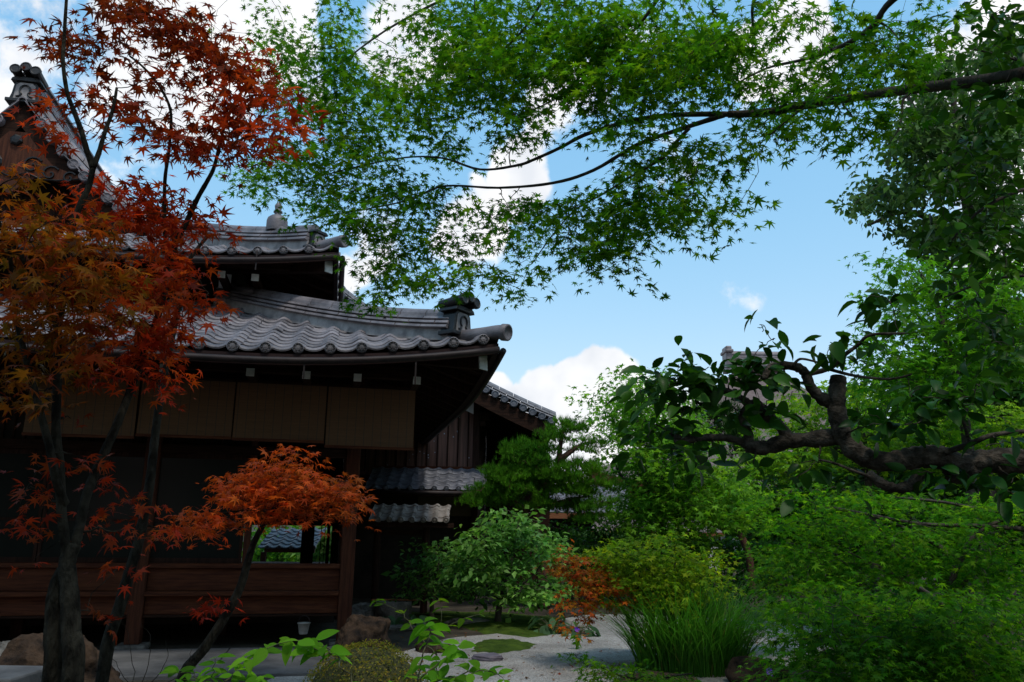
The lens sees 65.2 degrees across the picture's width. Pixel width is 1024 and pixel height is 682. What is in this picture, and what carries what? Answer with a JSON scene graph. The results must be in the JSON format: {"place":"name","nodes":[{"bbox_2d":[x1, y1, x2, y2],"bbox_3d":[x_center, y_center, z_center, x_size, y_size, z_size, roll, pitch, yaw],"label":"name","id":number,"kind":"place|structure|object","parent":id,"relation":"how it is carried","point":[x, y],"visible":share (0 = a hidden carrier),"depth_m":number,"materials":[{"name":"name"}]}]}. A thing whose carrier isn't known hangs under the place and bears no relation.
{"place":"outdoors","nodes":[
{"label":"outdoors","id":0,"kind":"place"},
{"bbox_2d":[99,646,334,680],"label":"stone paving","id":1,"kind":"structure","parent":0,"point":[273,665],"depth_m":7.34,"materials":[{"name":"grey stone"}]},
{"bbox_2d":[0,525,1023,681],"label":"ground","id":2,"kind":"structure","parent":0,"point":[193,636],"depth_m":9.77,"materials":[{"name":"grey gravel"}]},
{"bbox_2d":[0,640,10,655],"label":"boulder","id":3,"kind":"object","parent":2,"relation":"on","point":[3,644],"visible":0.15,"depth_m":6.11,"materials":[{"name":"stone"}]},
{"bbox_2d":[0,665,42,681],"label":"cut slab","id":4,"kind":"structure","parent":2,"relation":"on","point":[15,673],"depth_m":4.84,"materials":[{"name":"stone"}]},
{"bbox_2d":[0,633,123,681],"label":"boulder","id":5,"kind":"object","parent":2,"relation":"on","point":[25,649],"visible":0.4,"depth_m":5.80,"materials":[{"name":"brown stone"}]},
{"bbox_2d":[0,62,512,649],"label":"temple hall","id":6,"kind":"structure","parent":2,"relation":"on","point":[290,320],"depth_m":8.66,"materials":[{"name":"brown wood"}]},
{"bbox_2d":[0,448,46,561],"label":"window","id":7,"kind":"structure","parent":6,"relation":"in","point":[18,461],"depth_m":8.32,"materials":[{"name":"black glass"}]},
{"bbox_2d":[21,370,140,438],"bbox_3d":[-4.283,0.632,7.988,1.017,0.655,0.034,4,-13,-12],"label":"bamboo blind","id":8,"kind":"object","parent":6,"relation":"hanging from","point":[103,408],"visible":0.57,"depth_m":7.99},
{"bbox_2d":[36,450,144,562],"bbox_3d":[-4.396,1.746,8.461,1.003,1.150,0.032,4,-13,-12],"label":"window","id":9,"kind":"structure","parent":6,"relation":"in","point":[129,469],"depth_m":8.46,"materials":[{"name":"black glass"}]},
{"bbox_2d":[135,375,235,439],"bbox_3d":[-3.327,0.678,8.189,0.915,0.627,0.034,4,-13,-12],"label":"bamboo blind","id":10,"kind":"object","parent":6,"relation":"hanging from","point":[208,412],"visible":0.86,"depth_m":8.20,"materials":[{"name":"brown wood"}]},
{"bbox_2d":[149,453,249,562],"bbox_3d":[-3.408,1.807,8.666,1.003,1.150,0.032,4,-13,-12],"label":"window","id":11,"kind":"structure","parent":6,"relation":"in","point":[180,475],"depth_m":8.66,"materials":[{"name":"black glass"}]},
{"bbox_2d":[231,379,326,443],"bbox_3d":[-2.422,0.738,8.376,0.925,0.636,0.034,4,-13,-12],"label":"bamboo blind","id":12,"kind":"object","parent":6,"relation":"hanging from","point":[277,411],"visible":1,"depth_m":8.37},
{"bbox_2d":[324,384,415,450],"bbox_3d":[-1.507,0.816,8.560,0.934,0.679,0.034,4,-13,-12],"label":"bamboo blind","id":13,"kind":"object","parent":6,"relation":"hanging from","point":[371,417],"visible":1,"depth_m":8.56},
{"bbox_2d":[242,525,315,561],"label":"broadleaf tree","id":14,"kind":"object","parent":2,"relation":"on","point":[278,557],"visible":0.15,"depth_m":24.48,"materials":[{"name":"green plant"}]},
{"bbox_2d":[258,527,326,561],"bbox_3d":[-5.560,5.337,20.312,1.774,1.189,1.167,5,-14,-19],"label":"tiled gallery","id":15,"kind":"object","parent":2,"relation":"on","point":[283,541],"visible":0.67,"depth_m":20.08,"materials":[{"name":"grey tile"}]},
{"bbox_2d":[297,615,310,634],"bbox_3d":[-2.183,2.975,8.389,0.134,0.189,0.134,1,-13,0],"label":"white pail","id":16,"kind":"object","parent":2,"relation":"on","point":[303,628],"visible":1,"depth_m":8.34,"materials":[{"name":"metal"}]},
{"bbox_2d":[290,526,331,561],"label":"broadleaf tree","id":17,"kind":"object","parent":2,"relation":"on","point":[317,554],"visible":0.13,"depth_m":22.66,"materials":[{"name":"green plant"}]},
{"bbox_2d":[352,602,374,616],"bbox_3d":[-2.064,3.789,10.997,0.441,0.372,0.368,1,-13,0],"label":"dark block stone","id":18,"kind":"object","parent":2,"relation":"on","point":[365,609],"visible":0.41,"depth_m":10.95,"materials":[{"name":"grey stone"}]},
{"bbox_2d":[375,616,395,624],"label":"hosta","id":19,"kind":"object","parent":2,"relation":"on","point":[393,619],"visible":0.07,"depth_m":10.32,"materials":[{"name":"green plant"}]},
{"bbox_2d":[372,599,415,622],"bbox_3d":[-1.621,3.686,10.946,0.496,0.299,0.500,-12,-18,44],"label":"stone basin","id":20,"kind":"object","parent":2,"relation":"on","point":[383,610],"visible":0.69,"depth_m":10.76,"materials":[{"name":"grey stone"}]},
{"bbox_2d":[388,625,415,631],"bbox_3d":[-1.426,3.616,10.047,0.429,0.104,0.316,10,-16,-34],"label":"edge stone","id":21,"kind":"object","parent":2,"relation":"on","point":[394,628],"visible":0.47,"depth_m":9.91,"materials":[{"name":"grey stone"}]},
{"bbox_2d":[394,613,431,628],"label":"hosta","id":22,"kind":"object","parent":2,"relation":"on","point":[421,617],"visible":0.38,"depth_m":10.26,"materials":[{"name":"green plant"}]},
{"bbox_2d":[338,280,555,599],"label":"plank gable house","id":23,"kind":"structure","parent":2,"relation":"on","point":[441,468],"depth_m":14.60,"materials":[{"name":"brown wood"}]},
{"bbox_2d":[389,617,512,681],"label":"leafy sapling","id":24,"kind":"object","parent":2,"relation":"on","point":[451,652],"visible":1,"depth_m":3.10,"materials":[{"name":"green plant"}]},
{"bbox_2d":[444,617,489,624],"bbox_3d":[-0.607,3.769,10.713,0.620,0.130,0.270,1,-13,0],"label":"edge stone","id":25,"kind":"object","parent":2,"relation":"on","point":[467,621],"visible":0.45,"depth_m":10.66,"materials":[{"name":"grey stone"}]},
{"bbox_2d":[412,611,580,637],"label":"moss bank","id":26,"kind":"structure","parent":2,"relation":"on","point":[518,625],"depth_m":10.62,"materials":[{"name":"green plant"}]},
{"bbox_2d":[369,503,453,612],"bbox_3d":[-1.518,3.269,12.076,1.272,1.623,0.456,1,-13,0],"label":"roofed screen fence","id":27,"kind":"object","parent":26,"relation":"on","point":[423,514],"visible":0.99,"depth_m":12.08,"materials":[{"name":"tile"}]},
{"bbox_2d":[381,537,493,616],"bbox_3d":[-1.020,3.390,11.394,1.614,1.147,1.715,1,-13,0],"label":"dark green bush","id":28,"kind":"object","parent":26,"relation":"on","point":[433,585],"visible":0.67,"depth_m":11.26,"materials":[{"name":"green plant"}]},
{"bbox_2d":[425,504,582,622],"bbox_3d":[-0.082,3.022,10.918,2.211,1.626,1.828,1,-13,0],"label":"pale green bush","id":29,"kind":"object","parent":26,"relation":"on","point":[530,595],"visible":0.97,"depth_m":10.55,"materials":[{"name":"green plant"}]},
{"bbox_2d":[528,615,574,634],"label":"hosta","id":30,"kind":"object","parent":26,"relation":"on","point":[546,629],"visible":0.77,"depth_m":9.93,"materials":[{"name":"green plant"}]},
{"bbox_2d":[557,620,579,628],"bbox_3d":[0.703,3.696,10.340,0.303,0.190,0.243,-12,-18,43],"label":"moss stone","id":31,"kind":"object","parent":26,"relation":"on","point":[569,622],"visible":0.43,"depth_m":10.29,"materials":[{"name":"grey stone"}]},
{"bbox_2d":[453,414,623,608],"bbox_3d":[0.477,2.760,13.302,2.904,3.229,1.680,1,-13,0],"label":"garden pine","id":32,"kind":"object","parent":2,"relation":"on","point":[563,474],"visible":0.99,"depth_m":13.15,"materials":[{"name":"green plant"}]},
{"bbox_2d":[267,614,842,681],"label":"gravel court","id":33,"kind":"object","parent":2,"relation":"on","point":[533,668],"visible":0.19,"depth_m":8.17,"materials":[{"name":"grey gravel"}]},
{"bbox_2d":[335,614,390,656],"bbox_3d":[-1.509,3.039,7.984,0.477,0.596,0.660,-10,-17,38],"label":"boulder","id":34,"kind":"object","parent":33,"relation":"on","point":[356,628],"visible":0.52,"depth_m":7.91,"materials":[{"name":"brown stone"}]},
{"bbox_2d":[302,638,428,681],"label":"clipped azalea","id":35,"kind":"object","parent":33,"relation":"on","point":[373,664],"visible":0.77,"depth_m":4.45,"materials":[{"name":"green plant"}]},
{"bbox_2d":[370,594,484,670],"bbox_3d":[-0.371,1.581,3.327,0.499,1.006,0.139,1,-13,0],"label":"thin twig sapling","id":36,"kind":"object","parent":33,"relation":"on","point":[460,621],"visible":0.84,"depth_m":3.41,"materials":[{"name":"green wood"}]},
{"bbox_2d":[415,642,458,652],"bbox_3d":[-0.776,3.243,8.397,0.453,0.135,0.292,6,-14,-21],"label":"brown rock","id":37,"kind":"object","parent":33,"relation":"on","point":[427,649],"visible":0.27,"depth_m":8.30,"materials":[{"name":"stone"}]},
{"bbox_2d":[471,652,503,661],"bbox_3d":[-0.240,3.139,7.887,0.292,0.101,0.223,11,-16,-37],"label":"purple grey rock","id":38,"kind":"object","parent":33,"relation":"on","point":[489,657],"visible":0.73,"depth_m":7.83,"materials":[{"name":"stone"}]},
{"bbox_2d":[472,638,534,652],"bbox_3d":[-0.082,3.353,8.863,0.727,0.035,1.146,1,-13,0],"label":"moss patch","id":39,"kind":"object","parent":33,"relation":"on","point":[498,645],"visible":1,"depth_m":8.72,"materials":[{"name":"green plant"}]},
{"bbox_2d":[390,618,757,679],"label":"fallen leaves","id":40,"kind":"object","parent":33,"relation":"on","point":[559,673],"visible":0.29,"depth_m":7.91,"materials":[{"name":"green plant"}]},
{"bbox_2d":[569,627,582,648],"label":"purple bellflower","id":41,"kind":"object","parent":33,"relation":"on","point":[575,643],"visible":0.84,"depth_m":8.69,"materials":[{"name":"green plant"}]},
{"bbox_2d":[555,621,600,637],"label":"hosta","id":42,"kind":"object","parent":33,"relation":"on","point":[589,631],"visible":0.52,"depth_m":9.73,"materials":[{"name":"green plant"}]},
{"bbox_2d":[549,652,701,681],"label":"ground cover","id":43,"kind":"object","parent":33,"relation":"on","point":[613,674],"visible":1,"depth_m":4.10,"materials":[{"name":"green plant"}]},
{"bbox_2d":[533,531,746,660],"bbox_3d":[1.286,2.547,7.960,2.194,1.290,1.644,1,-13,0],"label":"turning maple","id":44,"kind":"object","parent":33,"relation":"on","point":[588,577],"visible":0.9,"depth_m":7.66,"materials":[{"name":"green plant"}]},
{"bbox_2d":[619,670,697,681],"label":"flat rock","id":45,"kind":"object","parent":33,"relation":"on","point":[656,673],"visible":0.36,"depth_m":6.71,"materials":[{"name":"stone"}]},
{"bbox_2d":[565,564,794,677],"bbox_3d":[1.665,2.591,7.591,2.555,1.011,2.247,1,-13,0],"label":"tall grass clump","id":46,"kind":"object","parent":33,"relation":"on","point":[702,647],"visible":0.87,"depth_m":7.22,"materials":[{"name":"green plant"}]},
{"bbox_2d":[725,655,788,681],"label":"brown rock","id":47,"kind":"object","parent":33,"relation":"on","point":[732,668],"visible":0.57,"depth_m":6.89,"materials":[{"name":"stone"}]},
{"bbox_2d":[732,541,844,648],"bbox_3d":[2.994,2.770,8.660,1.412,1.183,1.313,1,-13,0],"label":"pale tipped maple","id":48,"kind":"object","parent":33,"relation":"on","point":[771,583],"visible":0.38,"depth_m":8.53,"materials":[{"name":"green plant"}]},
{"bbox_2d":[526,530,585,615],"bbox_3d":[0.816,3.499,12.162,0.938,1.277,1.328,-5,-14,24],"label":"fresh green shrub","id":49,"kind":"object","parent":2,"relation":"on","point":[561,583],"visible":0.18,"depth_m":12.02,"materials":[{"name":"green plant"}]},
{"bbox_2d":[520,518,618,599],"bbox_3d":[1.071,3.988,14.748,1.956,1.558,1.837,1,-13,0],"label":"dark shrub","id":50,"kind":"object","parent":2,"relation":"on","point":[581,540],"visible":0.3,"depth_m":14.67,"materials":[{"name":"green plant"}]},
{"bbox_2d":[179,0,1023,322],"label":"green maple","id":51,"kind":"object","parent":2,"relation":"on","point":[601,44],"visible":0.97,"depth_m":4.74,"materials":[{"name":"green plant"}]},
{"bbox_2d":[567,528,648,585],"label":"clipped hedge","id":52,"kind":"object","parent":2,"relation":"on","point":[597,544],"visible":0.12,"depth_m":17.79,"materials":[{"name":"green plant"}]},
{"bbox_2d":[592,518,722,582],"bbox_3d":[3.440,5.067,19.419,3.174,1.556,1.100,1,-13,0],"label":"shrub","id":53,"kind":"object","parent":2,"relation":"on","point":[597,524],"visible":0.06,"depth_m":19.44,"materials":[{"name":"green plant"}]},
{"bbox_2d":[564,358,778,573],"bbox_3d":[3.027,2.386,14.897,4.324,4.740,4.126,1,-13,0],"label":"bright green maple","id":54,"kind":"object","parent":2,"relation":"on","point":[651,507],"visible":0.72,"depth_m":13.99,"materials":[{"name":"green plant"}]},
{"bbox_2d":[650,538,786,592],"bbox_3d":[4.431,4.837,17.226,2.935,1.200,1.027,1,-13,0],"label":"clipped hedge","id":55,"kind":"object","parent":2,"relation":"on","point":[736,544],"visible":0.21,"depth_m":16.96,"materials":[{"name":"green plant"}]},
{"bbox_2d":[691,579,761,613],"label":"azalea bush","id":56,"kind":"object","parent":2,"relation":"on","point":[748,602],"visible":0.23,"depth_m":12.60,"materials":[{"name":"green plant"}]},
{"bbox_2d":[669,396,787,594],"bbox_3d":[4.528,3.127,16.770,2.349,4.177,2.322,-8,-16,33],"label":"red trunk conifer","id":57,"kind":"object","parent":2,"relation":"on","point":[734,432],"visible":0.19,"depth_m":16.50,"materials":[{"name":"brown wood"}]},
{"bbox_2d":[589,346,924,569],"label":"bark roofed temple","id":58,"kind":"structure","parent":2,"relation":"on","point":[728,352],"depth_m":32.22,"materials":[{"name":"grey tile"}]},
{"bbox_2d":[721,447,888,587],"bbox_3d":[7.215,4.331,20.473,4.887,4.069,5.581,1,-13,0],"label":"broadleaf tree","id":59,"kind":"object","parent":2,"relation":"on","point":[777,509],"visible":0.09,"depth_m":19.37,"materials":[{"name":"green plant"}]},
{"bbox_2d":[605,274,1023,524],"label":"camellia tree","id":60,"kind":"object","parent":2,"relation":"on","point":[1006,465],"visible":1,"depth_m":2.60,"materials":[{"name":"green plant"}]},
{"bbox_2d":[789,574,898,625],"bbox_3d":[4.670,3.562,11.034,1.530,0.752,2.051,-5,-14,24],"label":"azalea bush","id":61,"kind":"object","parent":2,"relation":"on","point":[843,590],"visible":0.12,"depth_m":10.77,"materials":[{"name":"green plant"}]},
{"bbox_2d":[703,377,1023,623],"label":"yellow green maple","id":62,"kind":"object","parent":2,"relation":"on","point":[785,456],"visible":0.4,"depth_m":11.01,"materials":[{"name":"green plant"}]},
{"bbox_2d":[732,576,1023,681],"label":"maple","id":63,"kind":"object","parent":2,"relation":"on","point":[933,639],"visible":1,"depth_m":4.41,"materials":[{"name":"green plant"}]},
{"bbox_2d":[808,343,973,588],"bbox_3d":[9.174,2.916,18.874,4.419,6.272,6.134,-5,-14,23],"label":"broadleaf tree","id":64,"kind":"object","parent":2,"relation":"on","point":[852,479],"visible":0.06,"depth_m":17.82,"materials":[{"name":"green plant"}]},
{"bbox_2d":[825,246,1023,645],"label":"green maple","id":65,"kind":"object","parent":2,"relation":"on","point":[951,338],"visible":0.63,"depth_m":9.32,"materials":[{"name":"green plant"}]},
{"bbox_2d":[825,14,1023,599],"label":"grey green tree","id":66,"kind":"object","parent":2,"relation":"on","point":[892,196],"visible":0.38,"depth_m":15.19,"materials":[{"name":"green plant"}]},
{"bbox_2d":[865,253,1023,598],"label":"broadleaf tree","id":67,"kind":"object","parent":2,"relation":"on","point":[955,493],"visible":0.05,"depth_m":15.59,"materials":[{"name":"green plant"}]},
{"bbox_2d":[887,562,1023,619],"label":"azalea bush","id":68,"kind":"object","parent":2,"relation":"on","point":[966,585],"visible":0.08,"depth_m":9.90,"materials":[{"name":"green plant"}]},
{"bbox_2d":[985,380,1023,568],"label":"broadleaf tree","id":69,"kind":"object","parent":2,"relation":"on","point":[1013,408],"visible":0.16,"depth_m":14.25,"materials":[{"name":"green plant"}]},
{"bbox_2d":[0,0,1023,470],"label":"sky","id":70,"kind":"structure","parent":0,"point":[794,275],"materials":[{"name":"blue"}]},
{"bbox_2d":[550,485,628,573],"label":"grey tiled side building","id":71,"kind":"structure","parent":0,"point":[558,517],"depth_m":22.61,"materials":[{"name":"tile"}]},
{"bbox_2d":[802,650,1023,681],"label":"moss ground","id":72,"kind":"structure","parent":0,"point":[946,673],"depth_m":7.21,"materials":[{"name":"green plant"}]},
{"bbox_2d":[721,459,1023,678],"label":"spreading maple","id":73,"kind":"object","parent":72,"relation":"on","point":[977,563],"visible":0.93,"depth_m":6.29,"materials":[{"name":"green plant"}]},
{"bbox_2d":[905,0,1023,386],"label":"broadleaf evergreen","id":74,"kind":"object","parent":72,"relation":"on","point":[997,334],"visible":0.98,"depth_m":3.60,"materials":[{"name":"green plant"}]},
{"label":"moss ground","id":75,"kind":"structure","parent":0,"visible":0},
{"bbox_2d":[114,624,191,681],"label":"bare shrub","id":76,"kind":"object","parent":75,"relation":"on","point":[148,661],"visible":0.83,"depth_m":4.13,"materials":[{"name":"brown wood"}]},
{"bbox_2d":[95,211,212,681],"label":"leaning maple","id":77,"kind":"object","parent":75,"relation":"on","point":[106,651],"visible":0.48,"depth_m":3.29,"materials":[{"name":"brown plant"}]},
{"bbox_2d":[0,0,331,681],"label":"red maple","id":78,"kind":"object","parent":75,"relation":"on","point":[64,650],"visible":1,"depth_m":2.93,"materials":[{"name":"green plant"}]},
{"bbox_2d":[159,653,273,681],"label":"leafy sapling","id":79,"kind":"object","parent":75,"relation":"on","point":[172,670],"visible":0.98,"depth_m":3.46,"materials":[{"name":"green plant"}]},
{"bbox_2d":[146,444,380,681],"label":"red maple","id":80,"kind":"object","parent":75,"relation":"on","point":[268,491],"visible":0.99,"depth_m":3.88,"materials":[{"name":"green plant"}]},
{"bbox_2d":[228,629,351,681],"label":"leafy sapling","id":81,"kind":"object","parent":75,"relation":"on","point":[306,646],"visible":1,"depth_m":2.90,"materials":[{"name":"green plant"}]}
]}

